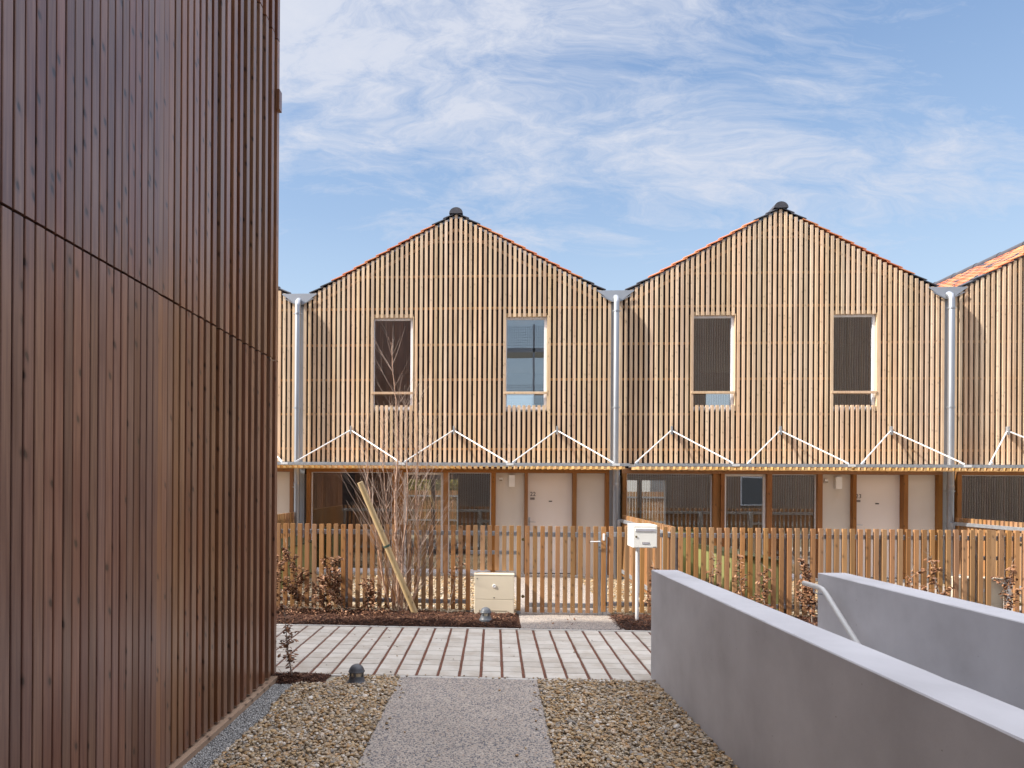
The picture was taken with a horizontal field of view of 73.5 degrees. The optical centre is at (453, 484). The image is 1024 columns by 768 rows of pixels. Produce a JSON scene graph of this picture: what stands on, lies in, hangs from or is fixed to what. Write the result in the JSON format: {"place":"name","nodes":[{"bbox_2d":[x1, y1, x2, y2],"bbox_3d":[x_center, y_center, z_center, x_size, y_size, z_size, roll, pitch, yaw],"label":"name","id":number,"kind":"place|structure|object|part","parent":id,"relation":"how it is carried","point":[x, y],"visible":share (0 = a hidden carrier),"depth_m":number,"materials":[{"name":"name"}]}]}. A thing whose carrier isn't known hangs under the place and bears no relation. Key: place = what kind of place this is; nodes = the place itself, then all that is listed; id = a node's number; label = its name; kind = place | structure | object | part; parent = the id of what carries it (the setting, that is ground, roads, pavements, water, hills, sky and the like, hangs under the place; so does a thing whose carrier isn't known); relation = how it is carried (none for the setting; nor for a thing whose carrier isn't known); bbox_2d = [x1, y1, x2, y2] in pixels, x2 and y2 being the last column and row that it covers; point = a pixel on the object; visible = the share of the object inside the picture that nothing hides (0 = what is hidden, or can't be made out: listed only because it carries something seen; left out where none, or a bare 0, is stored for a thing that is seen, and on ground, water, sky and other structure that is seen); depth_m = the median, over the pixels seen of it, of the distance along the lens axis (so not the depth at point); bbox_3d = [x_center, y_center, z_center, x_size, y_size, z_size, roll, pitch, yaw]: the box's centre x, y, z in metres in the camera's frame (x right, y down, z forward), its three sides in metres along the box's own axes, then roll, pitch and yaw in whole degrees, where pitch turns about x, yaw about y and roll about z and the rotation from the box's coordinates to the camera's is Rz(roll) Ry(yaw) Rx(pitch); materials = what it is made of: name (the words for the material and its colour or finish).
{"place":"outdoors","nodes":[
{"label":"outdoors","id":0,"kind":"place"},
{"bbox_2d":[277,286,294,513],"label":"terraced house","id":1,"kind":"structure","parent":0,"point":[286,372],"depth_m":14.44,"materials":[{"name":"paint"}]},
{"bbox_2d":[209,673,400,767],"bbox_3d":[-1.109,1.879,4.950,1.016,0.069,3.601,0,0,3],"label":"gravel","id":2,"kind":"structure","parent":0,"point":[296,733],"depth_m":5.26,"materials":[{"name":"beige gravel"}]},
{"bbox_2d":[348,664,365,686],"bbox_3d":[-0.921,1.810,6.485,0.176,0.206,0.176,0,0,-35],"label":"bollard lamp","id":3,"kind":"object","parent":2,"relation":"on","point":[356,672],"visible":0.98,"depth_m":6.43,"materials":[{"name":"grey metal"}]},
{"bbox_2d":[280,574,515,612],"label":"garden ground","id":4,"kind":"structure","parent":0,"point":[427,597],"depth_m":11.69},
{"bbox_2d":[277,512,294,537],"bbox_3d":[-3.500,1.253,12.347,0.144,1.353,3.960,0,0,3],"label":"garden divider","id":5,"kind":"object","parent":4,"relation":"on","point":[288,518],"visible":0.16,"depth_m":13.67,"materials":[{"name":"wood"}]},
{"bbox_2d":[281,535,311,588],"bbox_3d":[-3.113,1.449,12.993,0.380,0.824,1.660,0,0,7],"label":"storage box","id":6,"kind":"object","parent":4,"relation":"on","point":[303,553],"visible":0.22,"depth_m":13.18,"materials":[{"name":"wood"}]},
{"bbox_2d":[277,523,520,613],"bbox_3d":[-1.373,1.264,10.149,4.720,1.355,0.146,0,0,3],"label":"picket fence","id":7,"kind":"object","parent":4,"relation":"on","point":[347,561],"visible":0.69,"depth_m":10.05,"materials":[{"name":"wood"}]},
{"bbox_2d":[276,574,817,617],"bbox_3d":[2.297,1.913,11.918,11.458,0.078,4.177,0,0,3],"label":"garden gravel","id":8,"kind":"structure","parent":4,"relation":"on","point":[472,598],"depth_m":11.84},
{"bbox_2d":[408,479,457,529],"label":"window","id":9,"kind":"structure","parent":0,"point":[453,485],"depth_m":28.99,"materials":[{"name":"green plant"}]},
{"bbox_2d":[357,677,555,767],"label":"path","id":10,"kind":"structure","parent":0,"point":[471,732],"depth_m":5.32,"materials":[{"name":"grey concrete"}]},
{"bbox_2d":[326,640,635,767],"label":"stray stones","id":11,"kind":"object","parent":10,"relation":"on","point":[387,722],"visible":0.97,"depth_m":5.75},
{"bbox_2d":[303,207,610,577],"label":"terraced house","id":12,"kind":"structure","parent":0,"point":[488,319],"depth_m":14.28,"materials":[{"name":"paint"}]},
{"bbox_2d":[282,293,317,537],"bbox_3d":[-3.043,-1.071,18.306,0.740,5.905,8.169,0,0,3],"label":"downpipe","id":13,"kind":"object","parent":12,"relation":"attached to","point":[299,301],"visible":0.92,"depth_m":14.28,"materials":[{"name":"metal"}]},
{"bbox_2d":[311,472,391,571],"bbox_3d":[-2.156,0.793,14.461,1.733,2.097,0.060,0,0,3],"label":"window","id":14,"kind":"structure","parent":12,"relation":"in","point":[361,569],"depth_m":14.46,"materials":[{"name":"brown wood"}]},
{"bbox_2d":[370,314,413,410],"bbox_3d":[-1.288,-2.553,14.360,0.902,2.030,0.142,0,0,3],"label":"window","id":15,"kind":"structure","parent":12,"relation":"in","point":[411,392],"depth_m":14.35,"materials":[{"name":"white metal"}]},
{"bbox_2d":[403,472,442,572],"bbox_3d":[-0.636,0.802,14.372,0.838,2.097,0.060,0,0,3],"label":"patio door","id":16,"kind":"structure","parent":12,"relation":"in","point":[405,473],"depth_m":14.33,"materials":[{"name":"brown wood"}]},
{"bbox_2d":[277,426,629,469],"bbox_3d":[-2.876,-0.778,13.944,12.610,0.898,0.879,0,0,3],"label":"slatted canopy","id":17,"kind":"object","parent":12,"relation":"attached to","point":[612,465],"visible":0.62,"depth_m":13.47,"materials":[{"name":"metal"}]},
{"bbox_2d":[448,473,490,572],"bbox_3d":[0.332,0.808,14.315,0.898,2.097,0.060,0,0,3],"label":"window","id":18,"kind":"structure","parent":12,"relation":"in","point":[464,570],"depth_m":14.31,"materials":[{"name":"brown wood"}]},
{"bbox_2d":[504,313,547,410],"bbox_3d":[1.492,-2.536,14.197,0.912,2.030,0.142,0,0,3],"label":"window","id":19,"kind":"structure","parent":12,"relation":"in","point":[545,319],"depth_m":14.18,"materials":[{"name":"white metal"}]},
{"bbox_2d":[528,473,571,572],"bbox_3d":[2.001,0.812,14.244,0.918,2.085,0.106,0,0,3],"label":"door","id":20,"kind":"structure","parent":12,"relation":"in","point":[549,494],"depth_m":14.26,"materials":[{"name":"paint"}]},
{"bbox_2d":[276,625,652,680],"bbox_3d":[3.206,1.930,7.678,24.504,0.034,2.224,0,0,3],"label":"paving","id":21,"kind":"structure","parent":0,"point":[634,667],"depth_m":7.70,"materials":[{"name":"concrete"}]},
{"bbox_2d":[276,599,817,660],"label":"leaf litter","id":22,"kind":"object","parent":21,"relation":"on","point":[315,607],"visible":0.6,"depth_m":9.71,"materials":[{"name":"brown plant"}]},
{"bbox_2d":[411,518,663,541],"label":"ground","id":23,"kind":"structure","parent":0,"point":[412,537],"depth_m":24.68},
{"bbox_2d":[0,0,281,767],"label":"timber building","id":24,"kind":"structure","parent":23,"relation":"on","point":[139,196],"depth_m":3.98,"materials":[{"name":"brown wood"}]},
{"bbox_2d":[196,685,284,767],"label":"grit base","id":25,"kind":"object","parent":23,"relation":"on","point":[230,732],"depth_m":5.11,"materials":[{"name":"gravel"}]},
{"bbox_2d":[182,684,291,767],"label":"grit","id":26,"kind":"object","parent":25,"relation":"on","point":[236,730],"visible":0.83,"depth_m":5.28,"materials":[{"name":"grey gravel"}]},
{"bbox_2d":[276,608,520,628],"bbox_3d":[-1.472,1.865,9.633,4.750,0.061,0.980,0,0,3],"label":"mulch base","id":27,"kind":"object","parent":23,"relation":"on","point":[396,623],"visible":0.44,"depth_m":9.21,"materials":[{"name":"brown wood"}]},
{"bbox_2d":[277,547,291,600],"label":"beech shrub","id":28,"kind":"object","parent":27,"relation":"on","point":[282,561],"visible":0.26,"depth_m":9.78,"materials":[{"name":"brown plant"}]},
{"bbox_2d":[277,538,311,607],"bbox_3d":[-2.301,1.332,9.893,0.416,1.090,0.505,0,0,-39],"label":"beech shrub","id":29,"kind":"object","parent":27,"relation":"on","point":[294,589],"visible":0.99,"depth_m":9.88,"materials":[{"name":"brown plant"}]},
{"bbox_2d":[311,572,342,611],"bbox_3d":[-1.816,1.572,9.793,0.430,0.616,0.452,0,0,3],"label":"beech shrub","id":30,"kind":"object","parent":27,"relation":"on","point":[322,581],"visible":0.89,"depth_m":9.79,"materials":[{"name":"brown plant"}]},
{"bbox_2d":[320,556,345,611],"bbox_3d":[-1.754,1.447,9.874,0.352,0.868,0.555,0,0,32],"label":"beech shrub","id":31,"kind":"object","parent":27,"relation":"on","point":[337,594],"visible":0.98,"depth_m":9.84,"materials":[{"name":"brown plant"}]},
{"bbox_2d":[358,571,378,610],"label":"beech shrub","id":32,"kind":"object","parent":27,"relation":"on","point":[369,590],"visible":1,"depth_m":9.89,"materials":[{"name":"brown plant"}]},
{"bbox_2d":[357,481,417,612],"bbox_3d":[-0.915,0.986,9.791,0.947,2.054,0.094,0,0,-16],"label":"stake","id":33,"kind":"object","parent":27,"relation":"on","point":[391,557],"visible":0.92,"depth_m":9.75,"materials":[{"name":"beige wood"}]},
{"bbox_2d":[335,317,452,611],"bbox_3d":[-0.867,-0.317,10.046,1.710,4.382,1.163,0,0,-22],"label":"birch tree","id":34,"kind":"object","parent":27,"relation":"on","point":[401,599],"visible":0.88,"depth_m":10.00,"materials":[{"name":"brown plant"}]},
{"bbox_2d":[447,553,465,612],"bbox_3d":[0.032,1.421,9.895,0.294,0.943,0.157,0,0,24],"label":"beech shrub","id":35,"kind":"object","parent":27,"relation":"on","point":[457,568],"visible":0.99,"depth_m":9.90,"materials":[{"name":"brown plant"}]},
{"bbox_2d":[479,607,491,622],"bbox_3d":[0.438,1.780,9.320,0.176,0.206,0.176,0,0,-2],"label":"bollard lamp","id":36,"kind":"object","parent":27,"relation":"on","point":[485,612],"visible":0.99,"depth_m":9.27,"materials":[{"name":"silver metal"}]},
{"bbox_2d":[474,572,513,613],"bbox_3d":[0.590,1.624,9.947,0.580,0.659,0.242,0,0,3],"label":"service cabinet","id":37,"kind":"object","parent":27,"relation":"on","point":[493,591],"visible":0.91,"depth_m":9.84,"materials":[{"name":"white paint"}]},
{"bbox_3d":[0.584,1.491,9.837,0.564,0.336,0.021,0,0,3],"label":"door","id":38,"kind":"part","parent":37,"relation":"part of","materials":[{"name":"white paint"}]},
{"bbox_2d":[276,624,650,632],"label":"kerb","id":39,"kind":"structure","parent":23,"relation":"on","point":[465,628],"depth_m":9.01,"materials":[{"name":"concrete"}]},
{"bbox_2d":[331,674,654,682],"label":"kerb","id":40,"kind":"structure","parent":23,"relation":"on","point":[473,677],"depth_m":6.70,"materials":[{"name":"concrete"}]},
{"bbox_2d":[408,490,663,530],"bbox_3d":[3.301,1.090,25.808,31.570,1.660,0.135,0,0,3],"label":"back fence","id":41,"kind":"object","parent":23,"relation":"on","point":[656,515],"visible":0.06,"depth_m":26.04,"materials":[{"name":"wood"}]},
{"bbox_2d":[537,677,737,767],"bbox_3d":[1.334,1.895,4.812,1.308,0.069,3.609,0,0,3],"label":"gravel","id":42,"kind":"structure","parent":23,"relation":"on","point":[669,710],"depth_m":5.28,"materials":[{"name":"beige gravel"}]},
{"bbox_2d":[607,613,817,630],"bbox_3d":[5.046,1.904,9.249,5.690,0.061,0.980,0,0,3],"label":"mulch base","id":43,"kind":"object","parent":23,"relation":"on","point":[625,623],"visible":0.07,"depth_m":9.25,"materials":[{"name":"brown wood"}]},
{"bbox_2d":[628,523,656,619],"bbox_3d":[2.587,1.258,9.382,0.320,1.415,0.403,0,0,3],"label":"letterbox","id":44,"kind":"object","parent":43,"relation":"on","point":[640,535],"visible":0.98,"depth_m":9.20,"materials":[{"name":"white metal"}]},
{"bbox_2d":[634,526,656,547],"bbox_3d":[2.578,0.706,9.189,0.308,0.291,0.016,0,0,3],"label":"door","id":45,"kind":"structure","parent":44,"relation":"in","point":[644,536],"depth_m":9.19,"materials":[{"name":"white metal"}]},
{"bbox_2d":[643,562,657,609],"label":"beech shrub","id":46,"kind":"object","parent":43,"relation":"on","point":[649,595],"visible":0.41,"depth_m":9.71,"materials":[{"name":"brown plant"}]},
{"bbox_2d":[705,554,721,585],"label":"beech shrub","id":47,"kind":"object","parent":43,"relation":"on","point":[712,575],"visible":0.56,"depth_m":9.63,"materials":[{"name":"brown plant"}]},
{"bbox_2d":[732,546,749,597],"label":"beech shrub","id":48,"kind":"object","parent":43,"relation":"on","point":[739,580],"visible":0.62,"depth_m":9.61,"materials":[{"name":"brown plant"}]},
{"bbox_2d":[750,565,775,607],"bbox_3d":[4.303,1.506,9.518,0.328,0.820,0.212,0,0,3],"label":"beech shrub","id":49,"kind":"object","parent":43,"relation":"on","point":[765,581],"visible":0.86,"depth_m":9.49,"materials":[{"name":"brown plant"}]},
{"bbox_2d":[794,556,817,621],"bbox_3d":[4.846,1.446,9.388,0.314,0.948,0.506,0,0,32],"label":"beech shrub","id":50,"kind":"object","parent":43,"relation":"on","point":[807,590],"visible":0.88,"depth_m":9.35,"materials":[{"name":"brown plant"}]},
{"bbox_2d":[903,562,923,587],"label":"beech shrub","id":51,"kind":"object","parent":43,"relation":"on","point":[909,579],"visible":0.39,"depth_m":9.33,"materials":[{"name":"brown plant"}]},
{"bbox_2d":[919,550,954,595],"bbox_3d":[6.660,1.429,9.406,0.436,1.005,0.368,0,0,3],"label":"beech shrub","id":52,"kind":"object","parent":43,"relation":"on","point":[944,592],"visible":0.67,"depth_m":9.40,"materials":[{"name":"brown plant"}]},
{"bbox_2d":[990,560,1023,610],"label":"beech shrub","id":53,"kind":"object","parent":43,"relation":"on","point":[1008,605],"visible":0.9,"depth_m":9.21,"materials":[{"name":"brown plant"}]},
{"bbox_2d":[651,570,1023,767],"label":"concrete wall","id":54,"kind":"structure","parent":23,"relation":"on","point":[743,682],"depth_m":3.75,"materials":[{"name":"grey concrete"}]},
{"bbox_2d":[818,573,1023,709],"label":"concrete wall","id":55,"kind":"structure","parent":23,"relation":"on","point":[978,647],"depth_m":4.98,"materials":[{"name":"grey concrete"}]},
{"bbox_2d":[802,581,860,643],"bbox_3d":[3.422,2.137,4.612,0.264,2.387,4.236,0,0,3],"label":"handrail","id":56,"kind":"object","parent":55,"relation":"attached to","point":[839,615],"visible":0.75,"depth_m":6.10,"materials":[{"name":"metal"}]},
{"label":"mulch base","id":57,"kind":"structure","parent":23,"relation":"on","visible":0},
{"bbox_2d":[271,669,330,683],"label":"bark mulch","id":58,"kind":"object","parent":57,"relation":"on","point":[317,677],"visible":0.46,"depth_m":6.56,"materials":[{"name":"brown wood"}]},
{"bbox_2d":[276,596,298,674],"bbox_3d":[-1.602,1.483,6.596,0.214,0.818,0.236,0,0,-25],"label":"beech shrub","id":59,"kind":"object","parent":58,"relation":"on","point":[289,659],"visible":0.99,"depth_m":6.59,"materials":[{"name":"brown plant"}]},
{"bbox_2d":[514,576,624,630],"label":"path","id":60,"kind":"structure","parent":0,"point":[530,619],"depth_m":9.80,"materials":[{"name":"beige concrete"}]},
{"bbox_2d":[627,480,663,517],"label":"rendered house","id":61,"kind":"structure","parent":0,"point":[649,486],"depth_m":39.41,"materials":[{"name":"white paint"}]},
{"bbox_2d":[650,480,663,500],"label":"window","id":62,"kind":"structure","parent":61,"relation":"in","point":[655,485],"depth_m":39.35,"materials":[{"name":"glass"}]},
{"bbox_2d":[278,0,1023,406],"label":"sky","id":63,"kind":"structure","parent":0,"point":[613,142],"materials":[{"name":"blue"}]},
{"bbox_2d":[583,578,817,617],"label":"garden ground","id":64,"kind":"structure","parent":0,"point":[645,597],"depth_m":11.70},
{"bbox_2d":[617,515,673,592],"bbox_3d":[3.268,1.293,11.948,0.144,1.353,3.960,0,0,3],"label":"garden divider","id":65,"kind":"object","parent":64,"relation":"on","point":[625,520],"visible":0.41,"depth_m":11.95,"materials":[{"name":"wood"}]},
{"bbox_2d":[675,529,693,575],"bbox_3d":[3.920,1.351,12.260,0.920,1.105,0.060,0,0,3],"label":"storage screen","id":66,"kind":"object","parent":64,"relation":"on","point":[684,552],"depth_m":12.23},
{"bbox_2d":[692,543,778,610],"bbox_3d":[4.627,1.476,11.233,0.790,0.865,1.910,0,0,2],"label":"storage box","id":67,"kind":"object","parent":64,"relation":"on","point":[730,567],"visible":0.14,"depth_m":10.39,"materials":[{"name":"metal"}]},
{"bbox_2d":[598,526,1019,615],"bbox_3d":[5.002,1.303,9.762,5.815,1.355,0.169,0,0,3],"label":"picket fence","id":68,"kind":"object","parent":64,"relation":"on","point":[1004,558],"visible":0.67,"depth_m":9.70,"materials":[{"name":"wood"}]},
{"bbox_2d":[521,526,600,614],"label":"garden gate","id":69,"kind":"structure","parent":68,"relation":"attached to","point":[572,605],"depth_m":9.91,"materials":[{"name":"wood"}]},
{"bbox_2d":[1019,531,1023,613],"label":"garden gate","id":70,"kind":"structure","parent":68,"relation":"attached to","point":[1021,603],"depth_m":9.54,"materials":[{"name":"wood"}]},
{"bbox_2d":[951,576,1003,608],"bbox_3d":[7.525,1.668,9.809,0.578,0.654,0.242,0,0,3],"label":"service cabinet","id":71,"kind":"object","parent":64,"relation":"on","point":[996,598],"visible":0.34,"depth_m":9.69,"materials":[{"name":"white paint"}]},
{"bbox_3d":[7.519,1.535,9.699,0.562,0.331,0.021,0,0,3],"label":"door","id":72,"kind":"part","parent":71,"relation":"part of","materials":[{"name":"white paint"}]},
{"bbox_2d":[619,201,944,582],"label":"terraced house","id":73,"kind":"structure","parent":0,"point":[775,317],"depth_m":13.88,"materials":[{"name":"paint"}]},
{"bbox_2d":[597,290,633,578],"bbox_3d":[3.541,-1.031,17.919,0.740,5.905,8.169,0,0,3],"label":"downpipe","id":74,"kind":"object","parent":73,"relation":"attached to","point":[615,297],"visible":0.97,"depth_m":13.88,"materials":[{"name":"metal"}]},
{"bbox_2d":[627,473,711,526],"bbox_3d":[4.423,0.832,14.074,1.733,2.097,0.060,0,0,3],"label":"window","id":75,"kind":"structure","parent":73,"relation":"in","point":[627,473],"depth_m":14.00,"materials":[{"name":"brown wood"}]},
{"bbox_2d":[689,312,735,410],"bbox_3d":[5.291,-2.513,13.973,0.902,2.030,0.142,0,0,3],"label":"window","id":76,"kind":"structure","parent":73,"relation":"in","point":[732,392],"depth_m":13.96,"materials":[{"name":"white metal"}]},
{"bbox_2d":[725,474,765,554],"bbox_3d":[5.942,0.841,13.985,0.838,2.097,0.060,0,0,3],"label":"patio door","id":77,"kind":"structure","parent":73,"relation":"in","point":[763,475],"depth_m":13.94,"materials":[{"name":"brown wood"}]},
{"bbox_2d":[772,474,815,576],"bbox_3d":[6.911,0.847,13.928,0.898,2.097,0.060,0,0,3],"label":"window","id":78,"kind":"structure","parent":73,"relation":"in","point":[814,511],"depth_m":13.89,"materials":[{"name":"brown wood"}]},
{"bbox_2d":[628,426,1023,471],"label":"slatted canopy","id":79,"kind":"object","parent":73,"relation":"attached to","point":[847,466],"visible":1,"depth_m":13.02,"materials":[{"name":"metal"}]},
{"bbox_2d":[828,310,877,410],"bbox_3d":[8.071,-2.497,13.809,0.912,2.030,0.142,0,0,3],"label":"window","id":80,"kind":"structure","parent":73,"relation":"in","point":[874,317],"depth_m":13.79,"materials":[{"name":"white metal"}]},
{"bbox_2d":[856,475,899,577],"bbox_3d":[8.581,0.851,13.886,0.918,2.085,0.047,0,0,3],"label":"door","id":81,"kind":"structure","parent":73,"relation":"in","point":[878,496],"depth_m":13.87,"materials":[{"name":"paint"}]},
{"bbox_2d":[929,287,966,579],"bbox_3d":[10.084,-0.992,17.533,0.740,5.905,8.169,0,0,3],"label":"downpipe","id":82,"kind":"object","parent":73,"relation":"attached to","point":[948,294],"visible":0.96,"depth_m":13.52,"materials":[{"name":"metal"}]},
{"bbox_2d":[887,581,1020,610],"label":"path","id":83,"kind":"structure","parent":0,"point":[943,590],"depth_m":12.71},
{"bbox_2d":[934,241,1023,529],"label":"terraced house","id":84,"kind":"structure","parent":0,"point":[989,356],"depth_m":13.62,"materials":[{"name":"paint"}]},
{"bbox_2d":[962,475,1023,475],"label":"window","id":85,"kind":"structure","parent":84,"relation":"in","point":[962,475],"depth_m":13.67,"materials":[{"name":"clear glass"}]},
{"label":"garden ground","id":86,"kind":"structure","parent":0,"visible":0},
{"bbox_2d":[950,518,1023,593],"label":"garden divider","id":87,"kind":"object","parent":86,"relation":"on","point":[967,524],"visible":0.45,"depth_m":12.68,"materials":[{"name":"wood"}]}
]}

